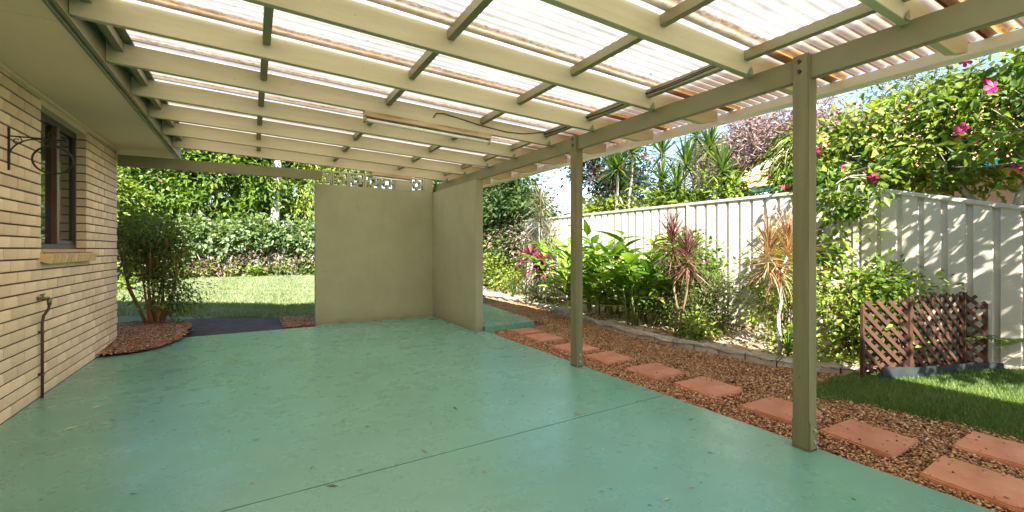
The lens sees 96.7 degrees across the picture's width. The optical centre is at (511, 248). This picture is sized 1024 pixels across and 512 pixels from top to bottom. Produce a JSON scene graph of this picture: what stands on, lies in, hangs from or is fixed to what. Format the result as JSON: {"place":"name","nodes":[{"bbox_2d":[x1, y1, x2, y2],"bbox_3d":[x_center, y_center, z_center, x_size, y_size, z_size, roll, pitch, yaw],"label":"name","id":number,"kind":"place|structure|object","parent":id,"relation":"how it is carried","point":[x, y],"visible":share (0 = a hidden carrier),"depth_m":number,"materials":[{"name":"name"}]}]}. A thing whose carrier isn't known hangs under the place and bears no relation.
{"place":"outdoors","nodes":[
{"label":"outdoors","id":0,"kind":"place"},
{"bbox_2d":[95,319,191,355],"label":"corner mulch","id":1,"kind":"object","parent":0,"point":[143,344],"visible":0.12,"depth_m":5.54,"materials":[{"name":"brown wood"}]},
{"bbox_2d":[116,197,220,323],"bbox_3d":[-5.400,0.246,6.830,1.704,1.923,1.472,0,0,-3],"label":"multi stem shrub","id":2,"kind":"object","parent":1,"relation":"on","point":[147,249],"visible":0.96,"depth_m":6.71,"materials":[{"name":"green plant"}]},
{"bbox_2d":[182,316,283,337],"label":"dark path","id":3,"kind":"structure","parent":0,"point":[216,326],"depth_m":7.40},
{"bbox_2d":[116,270,498,321],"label":"back lawn","id":4,"kind":"structure","parent":0,"point":[126,318],"depth_m":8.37,"materials":[{"name":"green plant"}]},
{"bbox_2d":[0,0,181,424],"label":"brick house","id":5,"kind":"structure","parent":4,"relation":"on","point":[61,78],"depth_m":3.75,"materials":[{"name":"beige brick"}]},
{"bbox_2d":[8,127,73,174],"bbox_3d":[-3.391,-0.698,3.281,0.346,0.314,0.013,0,0,-30],"label":"hanging basket bracket","id":6,"kind":"object","parent":5,"relation":"attached to","point":[40,148],"visible":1,"depth_m":3.27,"materials":[{"name":"black metal"}]},
{"bbox_2d":[37,293,51,397],"bbox_3d":[-3.767,0.780,3.663,0.084,0.840,0.076,0,0,-30],"label":"garden tap","id":7,"kind":"object","parent":5,"relation":"attached to","point":[41,332],"visible":1,"depth_m":3.66,"materials":[{"name":"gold metal"}]},
{"bbox_2d":[39,110,75,248],"bbox_3d":[-4.206,-0.585,4.160,0.075,1.190,1.161,0,0,-30],"label":"window","id":8,"kind":"structure","parent":5,"relation":"in","point":[58,192],"depth_m":4.18,"materials":[{"name":"brown metal"}]},
{"bbox_2d":[116,262,140,290],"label":"corner bush","id":9,"kind":"object","parent":4,"relation":"on","point":[123,285],"visible":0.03,"depth_m":12.01,"materials":[{"name":"green plant"}]},
{"bbox_2d":[116,158,155,224],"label":"yellow tree","id":10,"kind":"object","parent":4,"relation":"on","point":[125,190],"visible":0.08,"depth_m":14.96,"materials":[{"name":"green plant"}]},
{"bbox_2d":[116,206,314,278],"bbox_3d":[-11.288,-0.155,17.603,15.438,3.156,3.013,0,0,-30],"label":"ivy hedge","id":11,"kind":"object","parent":4,"relation":"on","point":[240,238],"visible":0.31,"depth_m":17.67,"materials":[{"name":"green plant"}]},
{"bbox_2d":[117,148,313,272],"bbox_3d":[-13.191,-2.727,19.388,8.667,7.926,4.901,0,0,-30],"label":"spreading tree","id":12,"kind":"object","parent":4,"relation":"on","point":[186,196],"visible":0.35,"depth_m":18.99,"materials":[{"name":"green plant"}]},
{"bbox_2d":[262,160,281,271],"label":"white gum tree","id":13,"kind":"object","parent":4,"relation":"on","point":[274,212],"depth_m":20.39,"materials":[{"name":"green plant"}]},
{"bbox_2d":[283,326,314,328],"bbox_3d":[-3.132,1.237,7.913,1.600,0.001,1.650,0,0,-30],"label":"mulch bed","id":14,"kind":"object","parent":4,"relation":"on","point":[298,327],"visible":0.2,"depth_m":7.17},
{"bbox_2d":[278,315,314,327],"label":"leaf mulch","id":15,"kind":"object","parent":14,"relation":"on","point":[297,321],"visible":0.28,"depth_m":7.64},
{"bbox_2d":[278,161,373,258],"bbox_3d":[-9.030,-2.750,22.062,5.329,7.930,4.212,0,0,-30],"label":"bamboo like tree","id":16,"kind":"object","parent":4,"relation":"on","point":[306,199],"visible":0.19,"depth_m":21.29,"materials":[{"name":"green plant"}]},
{"bbox_2d":[117,251,840,373],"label":"ground","id":17,"kind":"structure","parent":0,"point":[283,269],"depth_m":49.26,"materials":[{"name":"green plant"}]},
{"bbox_2d":[117,150,391,269],"bbox_3d":[-15.977,-3.272,23.290,21.704,9.180,7.510,0,0,-30],"label":"back tree","id":18,"kind":"object","parent":17,"relation":"on","point":[264,209],"visible":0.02,"depth_m":23.94,"materials":[{"name":"green plant"}]},
{"bbox_2d":[415,174,549,215],"bbox_3d":[-1.160,-1.696,20.616,7.205,5.839,5.253,0,0,-12],"label":"corner tree","id":19,"kind":"object","parent":17,"relation":"on","point":[436,183],"visible":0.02,"depth_m":19.88,"materials":[{"name":"green plant"}]},
{"bbox_2d":[483,304,533,332],"bbox_3d":[-0.495,1.245,8.104,1.230,0.190,2.530,0,0,-30],"label":"concrete step","id":20,"kind":"object","parent":17,"relation":"on","point":[495,319],"visible":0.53,"depth_m":7.31,"materials":[{"name":"green concrete"}]},
{"bbox_2d":[565,190,650,212],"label":"distant tree","id":21,"kind":"object","parent":17,"relation":"on","point":[584,201],"visible":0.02,"depth_m":34.08,"materials":[{"name":"green plant"}]},
{"bbox_2d":[553,143,672,209],"bbox_3d":[3.193,-1.706,15.224,4.249,5.844,3.753,0,0,16],"label":"red flowering tree","id":22,"kind":"object","parent":17,"relation":"on","point":[591,165],"visible":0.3,"depth_m":14.54,"materials":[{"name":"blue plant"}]},
{"bbox_2d":[599,142,643,209],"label":"dracaena tree","id":23,"kind":"object","parent":17,"relation":"on","point":[619,186],"visible":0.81,"depth_m":10.49,"materials":[{"name":"green plant"}]},
{"bbox_2d":[588,141,657,209],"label":"dracaena tree","id":24,"kind":"object","parent":17,"relation":"on","point":[632,154],"visible":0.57,"depth_m":10.48,"materials":[{"name":"green plant"}]},
{"bbox_2d":[631,132,689,197],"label":"dracaena tree","id":25,"kind":"object","parent":17,"relation":"on","point":[661,149],"visible":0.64,"depth_m":9.54,"materials":[{"name":"green plant"}]},
{"bbox_2d":[566,164,772,214],"bbox_3d":[2.854,-0.105,9.542,2.098,2.672,5.302,0,0,-30],"label":"yellow bush","id":26,"kind":"object","parent":17,"relation":"on","point":[677,199],"visible":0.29,"depth_m":8.52,"materials":[{"name":"green plant"}]},
{"bbox_2d":[649,133,713,205],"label":"dracaena tree","id":27,"kind":"object","parent":17,"relation":"on","point":[677,181],"visible":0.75,"depth_m":8.67,"materials":[{"name":"green plant"}]},
{"bbox_2d":[664,124,739,187],"bbox_3d":[3.764,-0.899,9.053,1.256,4.202,1.738,0,0,-6],"label":"dracaena tree","id":28,"kind":"object","parent":17,"relation":"on","point":[710,134],"visible":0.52,"depth_m":8.82,"materials":[{"name":"green plant"}]},
{"bbox_2d":[685,138,761,199],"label":"dracaena tree","id":29,"kind":"object","parent":17,"relation":"on","point":[722,162],"visible":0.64,"depth_m":7.98,"materials":[{"name":"green plant"}]},
{"bbox_2d":[666,90,897,199],"bbox_3d":[11.240,-2.487,17.582,10.309,7.551,8.185,0,0,21],"label":"bare tree","id":30,"kind":"object","parent":17,"relation":"on","point":[754,135],"visible":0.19,"depth_m":16.47,"materials":[{"name":"pink plant"}]},
{"bbox_2d":[747,122,857,194],"bbox_3d":[4.689,-0.391,7.157,1.594,3.191,1.580,0,0,-30],"label":"weeping tree","id":31,"kind":"object","parent":17,"relation":"on","point":[782,162],"visible":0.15,"depth_m":7.16,"materials":[{"name":"green plant"}]},
{"bbox_2d":[725,105,1023,203],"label":"neighbour house","id":32,"kind":"structure","parent":17,"relation":"on","point":[1008,195],"depth_m":8.77,"materials":[{"name":"brick"}]},
{"bbox_2d":[752,28,1023,296],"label":"hibiscus tree","id":33,"kind":"object","parent":17,"relation":"on","point":[855,149],"visible":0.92,"depth_m":4.96,"materials":[{"name":"green plant"}]},
{"bbox_2d":[848,47,1023,121],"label":"gum tree","id":34,"kind":"object","parent":17,"relation":"on","point":[911,78],"visible":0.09,"depth_m":15.31,"materials":[{"name":"green plant"}]},
{"bbox_2d":[0,316,995,511],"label":"patio slab","id":35,"kind":"structure","parent":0,"point":[553,455],"depth_m":2.85,"materials":[{"name":"green paint"}]},
{"bbox_2d":[315,170,482,331],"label":"rendered wall","id":36,"kind":"structure","parent":35,"relation":"on","point":[400,250],"depth_m":7.51,"materials":[{"name":"beige paint"}]},
{"bbox_2d":[69,0,1023,452],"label":"patio cover","id":37,"kind":"object","parent":35,"relation":"on","point":[299,80],"visible":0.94,"depth_m":3.17,"materials":[{"name":"wood"}]},
{"bbox_2d":[371,172,411,182],"bbox_3d":[-1.899,-1.130,7.205,0.640,0.126,0.068,0,0,-30],"label":"fluorescent light","id":38,"kind":"object","parent":37,"relation":"attached to","point":[390,176],"visible":1,"depth_m":7.18,"materials":[{"name":"beige metal"}]},
{"bbox_2d":[363,110,491,144],"bbox_3d":[-0.772,-1.149,4.360,1.260,0.153,0.068,0,0,-30],"label":"fluorescent light","id":39,"kind":"object","parent":37,"relation":"attached to","point":[407,123],"visible":1,"depth_m":4.31,"materials":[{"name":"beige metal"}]},
{"bbox_2d":[433,113,543,133],"bbox_3d":[-0.203,-1.262,4.653,1.265,0.098,0.015,0,0,-30],"label":"cable","id":40,"kind":"object","parent":37,"relation":"attached to","point":[486,126],"visible":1,"depth_m":4.63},
{"bbox_2d":[544,65,715,134],"bbox_3d":[0.911,-1.252,3.979,0.022,0.034,2.270,0,0,-30],"label":"cable","id":41,"kind":"object","parent":37,"relation":"attached to","point":[588,116],"visible":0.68,"depth_m":3.60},
{"bbox_2d":[167,28,1023,250],"label":"sky","id":42,"kind":"structure","parent":0,"point":[564,197],"materials":[{"name":"white"}]},
{"bbox_2d":[483,286,951,370],"bbox_3d":[0.380,1.143,10.434,1.800,0.099,14.250,0,0,-30],"label":"garden bed","id":43,"kind":"object","parent":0,"point":[738,335],"visible":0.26,"depth_m":6.11,"materials":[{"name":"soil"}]},
{"bbox_2d":[483,234,531,294],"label":"shrub","id":44,"kind":"object","parent":43,"relation":"on","point":[501,279],"visible":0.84,"depth_m":11.91,"materials":[{"name":"green plant"}]},
{"bbox_2d":[504,280,524,295],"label":"strappy plant","id":45,"kind":"object","parent":43,"relation":"on","point":[512,287],"visible":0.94,"depth_m":11.05,"materials":[{"name":"green plant"}]},
{"bbox_2d":[515,241,555,289],"bbox_3d":[0.593,0.476,10.474,1.267,1.393,1.008,0,0,29],"label":"pink cordyline","id":46,"kind":"object","parent":43,"relation":"on","point":[527,250],"visible":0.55,"depth_m":10.45,"materials":[{"name":"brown plant"}]},
{"bbox_2d":[517,178,564,287],"bbox_3d":[0.744,-0.307,10.752,1.335,2.963,1.513,0,0,-30],"label":"pale dracaena","id":47,"kind":"object","parent":43,"relation":"on","point":[541,211],"visible":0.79,"depth_m":10.70,"materials":[{"name":"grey plant"}]},
{"bbox_2d":[513,267,584,305],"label":"groundcover shrub","id":48,"kind":"object","parent":43,"relation":"on","point":[541,298],"visible":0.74,"depth_m":9.84,"materials":[{"name":"green plant"}]},
{"bbox_2d":[511,235,627,309],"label":"ginger plant","id":49,"kind":"object","parent":43,"relation":"on","point":[542,247],"visible":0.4,"depth_m":9.05,"materials":[{"name":"green plant"}]},
{"bbox_2d":[539,247,648,314],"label":"ginger plant","id":50,"kind":"object","parent":43,"relation":"on","point":[565,281],"visible":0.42,"depth_m":7.92,"materials":[{"name":"green plant"}]},
{"bbox_2d":[564,219,670,320],"bbox_3d":[1.854,0.349,7.486,2.105,1.588,2.111,0,0,22],"label":"ginger plant","id":51,"kind":"object","parent":43,"relation":"on","point":[616,254],"visible":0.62,"depth_m":7.20,"materials":[{"name":"green plant"}]},
{"bbox_2d":[589,252,682,325],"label":"broad leaf plant","id":52,"kind":"object","parent":43,"relation":"on","point":[631,259],"visible":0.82,"depth_m":6.74,"materials":[{"name":"green plant"}]},
{"bbox_2d":[599,258,694,325],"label":"ginger plant","id":53,"kind":"object","parent":43,"relation":"on","point":[639,282],"visible":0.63,"depth_m":6.59,"materials":[{"name":"green plant"}]},
{"bbox_2d":[639,202,728,336],"bbox_3d":[2.254,0.243,6.052,1.043,1.861,1.237,0,0,-30],"label":"red cordyline","id":54,"kind":"object","parent":43,"relation":"on","point":[686,251],"visible":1,"depth_m":5.98,"materials":[{"name":"brown plant"}]},
{"bbox_2d":[637,227,738,315],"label":"murraya shrub","id":55,"kind":"object","parent":43,"relation":"on","point":[713,260],"visible":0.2,"depth_m":6.66,"materials":[{"name":"green plant"}]},
{"bbox_2d":[630,258,748,335],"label":"bushy shrub","id":56,"kind":"object","parent":43,"relation":"on","point":[681,297],"visible":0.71,"depth_m":6.25,"materials":[{"name":"green plant"}]},
{"bbox_2d":[662,304,728,341],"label":"shrub","id":57,"kind":"object","parent":43,"relation":"on","point":[694,332],"visible":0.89,"depth_m":5.81,"materials":[{"name":"green plant"}]},
{"bbox_2d":[483,185,1023,370],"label":"boundary fence","id":58,"kind":"object","parent":43,"relation":"on","point":[976,247],"visible":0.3,"depth_m":5.00,"materials":[{"name":"beige metal"}]},
{"bbox_2d":[483,214,546,285],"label":"hanging creeper","id":59,"kind":"object","parent":58,"relation":"hanging from","point":[520,235],"visible":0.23,"depth_m":11.73,"materials":[{"name":"green plant"}]},
{"bbox_2d":[483,173,569,280],"bbox_3d":[-0.864,-0.728,14.585,3.786,4.019,7.019,0,0,-30],"label":"fence vine","id":60,"kind":"object","parent":58,"relation":"attached to","point":[502,202],"visible":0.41,"depth_m":12.37,"materials":[{"name":"green plant"}]},
{"bbox_2d":[713,237,841,365],"bbox_3d":[3.166,0.527,5.241,1.237,1.411,1.627,0,0,8],"label":"olive shrub","id":61,"kind":"object","parent":43,"relation":"on","point":[771,309],"visible":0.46,"depth_m":5.33,"materials":[{"name":"green plant"}]},
{"bbox_2d":[721,199,841,355],"bbox_3d":[2.941,0.289,4.926,1.209,1.764,1.114,0,0,-30],"label":"bronze cordyline","id":62,"kind":"object","parent":43,"relation":"on","point":[770,240],"visible":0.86,"depth_m":4.95,"materials":[{"name":"orange plant"}]},
{"bbox_2d":[755,322,819,363],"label":"strappy plant","id":63,"kind":"object","parent":43,"relation":"on","point":[787,347],"visible":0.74,"depth_m":4.83,"materials":[{"name":"green plant"}]},
{"bbox_2d":[792,351,859,366],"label":"fern","id":64,"kind":"object","parent":43,"relation":"on","point":[826,359],"visible":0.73,"depth_m":4.56,"materials":[{"name":"green plant"}]},
{"bbox_2d":[828,354,869,364],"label":"fern","id":65,"kind":"object","parent":43,"relation":"on","point":[842,359],"visible":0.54,"depth_m":4.57,"materials":[{"name":"green plant"}]},
{"bbox_2d":[787,245,965,364],"bbox_3d":[3.786,0.603,4.828,1.488,1.281,1.498,0,0,-4],"label":"sparse shrub","id":66,"kind":"object","parent":43,"relation":"on","point":[835,325],"visible":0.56,"depth_m":4.75,"materials":[{"name":"green plant"}]},
{"bbox_2d":[820,248,946,365],"bbox_3d":[3.811,0.616,4.735,1.200,1.262,1.040,0,0,-30],"label":"leafy shrub","id":67,"kind":"object","parent":43,"relation":"on","point":[877,291],"visible":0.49,"depth_m":4.68,"materials":[{"name":"green plant"}]},
{"bbox_2d":[960,334,1023,349],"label":"fern","id":68,"kind":"object","parent":43,"relation":"on","point":[1006,341],"visible":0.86,"depth_m":4.22,"materials":[{"name":"green plant"}]},
{"bbox_2d":[495,308,1022,511],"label":"gravel path","id":69,"kind":"structure","parent":0,"point":[822,446],"depth_m":3.30,"materials":[{"name":"brown gravel"}]},
{"bbox_2d":[525,333,563,342],"bbox_3d":[0.434,1.231,6.274,0.429,0.038,0.469,0,0,-30],"label":"stepping stone","id":70,"kind":"object","parent":69,"relation":"on","point":[541,337],"visible":0.84,"depth_m":6.23,"materials":[{"name":"stone"}]},
{"bbox_2d":[484,294,859,375],"bbox_3d":[1.218,1.220,7.913,0.603,0.168,8.278,0,0,-28],"label":"garden edging","id":71,"kind":"object","parent":69,"relation":"on","point":[742,355],"visible":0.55,"depth_m":5.50,"materials":[{"name":"grey concrete"}]},
{"bbox_2d":[483,298,1023,511],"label":"gravel","id":72,"kind":"structure","parent":69,"relation":"on","point":[550,318],"depth_m":3.88,"materials":[{"name":"brown gravel"}]},
{"bbox_2d":[509,328,540,335],"bbox_3d":[0.202,1.230,6.781,0.409,0.039,0.419,0,0,-30],"label":"stepping stone","id":73,"kind":"object","parent":72,"relation":"on","point":[523,331],"visible":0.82,"depth_m":6.70,"materials":[{"name":"ceramic"}]},
{"bbox_2d":[551,343,598,354],"bbox_3d":[0.779,1.231,5.648,0.450,0.037,0.439,0,0,-30],"label":"stepping stone","id":74,"kind":"object","parent":72,"relation":"on","point":[566,347],"visible":0.65,"depth_m":5.61,"materials":[{"name":"stone"}]},
{"bbox_2d":[584,351,633,365],"bbox_3d":[1.083,1.230,5.125,0.439,0.040,0.429,0,0,-30],"label":"stepping stone","id":75,"kind":"object","parent":72,"relation":"on","point":[609,355],"visible":0.85,"depth_m":5.09,"materials":[{"name":"ceramic"}]},
{"bbox_2d":[624,363,683,380],"bbox_3d":[1.427,1.229,4.561,0.459,0.042,0.410,0,0,-30],"label":"stepping stone","id":76,"kind":"object","parent":72,"relation":"on","point":[645,370],"visible":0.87,"depth_m":4.50,"materials":[{"name":"ceramic"}]},
{"bbox_2d":[674,377,742,398],"bbox_3d":[1.734,1.229,4.034,0.488,0.042,0.450,0,0,-30],"label":"stepping stone","id":77,"kind":"object","parent":72,"relation":"on","point":[708,385],"visible":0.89,"depth_m":3.97,"materials":[{"name":"ceramic"}]},
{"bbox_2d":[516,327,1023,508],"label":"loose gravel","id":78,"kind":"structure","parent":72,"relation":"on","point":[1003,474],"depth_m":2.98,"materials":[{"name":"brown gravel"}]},
{"bbox_2d":[739,396,822,425],"bbox_3d":[2.055,1.230,3.480,0.459,0.040,0.410,0,0,-30],"label":"stepping stone","id":79,"kind":"object","parent":72,"relation":"on","point":[775,408],"visible":0.74,"depth_m":3.46,"materials":[{"name":"ceramic"}]},
{"bbox_2d":[819,419,917,459],"bbox_3d":[2.323,1.230,2.971,0.458,0.039,0.420,0,0,-30],"label":"stepping stone","id":80,"kind":"object","parent":72,"relation":"on","point":[875,438],"visible":0.87,"depth_m":2.92,"materials":[{"name":"stone"}]},
{"bbox_2d":[920,455,1023,511],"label":"stepping stone","id":81,"kind":"object","parent":72,"relation":"on","point":[988,485],"visible":0.86,"depth_m":2.38,"materials":[{"name":"stone"}]},
{"bbox_2d":[952,431,1023,469],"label":"stepping stone","id":82,"kind":"object","parent":72,"relation":"on","point":[998,450],"visible":0.86,"depth_m":2.77,"materials":[{"name":"ceramic"}]},
{"bbox_2d":[789,356,1023,440],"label":"lawn","id":83,"kind":"structure","parent":0,"point":[853,373],"depth_m":3.89,"materials":[{"name":"plant"}]},
{"bbox_2d":[860,292,987,377],"bbox_3d":[3.874,0.825,4.299,1.315,0.810,0.154,0,0,-9],"label":"lattice screen","id":84,"kind":"object","parent":83,"relation":"on","point":[908,328],"visible":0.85,"depth_m":4.26,"materials":[{"name":"brown wood"}]},
{"bbox_2d":[881,362,1003,380],"bbox_3d":[3.992,1.140,4.213,1.259,0.140,0.079,0,0,-8],"label":"lawn edging strip","id":85,"kind":"object","parent":83,"relation":"on","point":[896,372],"visible":0.54,"depth_m":4.16,"materials":[{"name":"concrete"}]}
]}

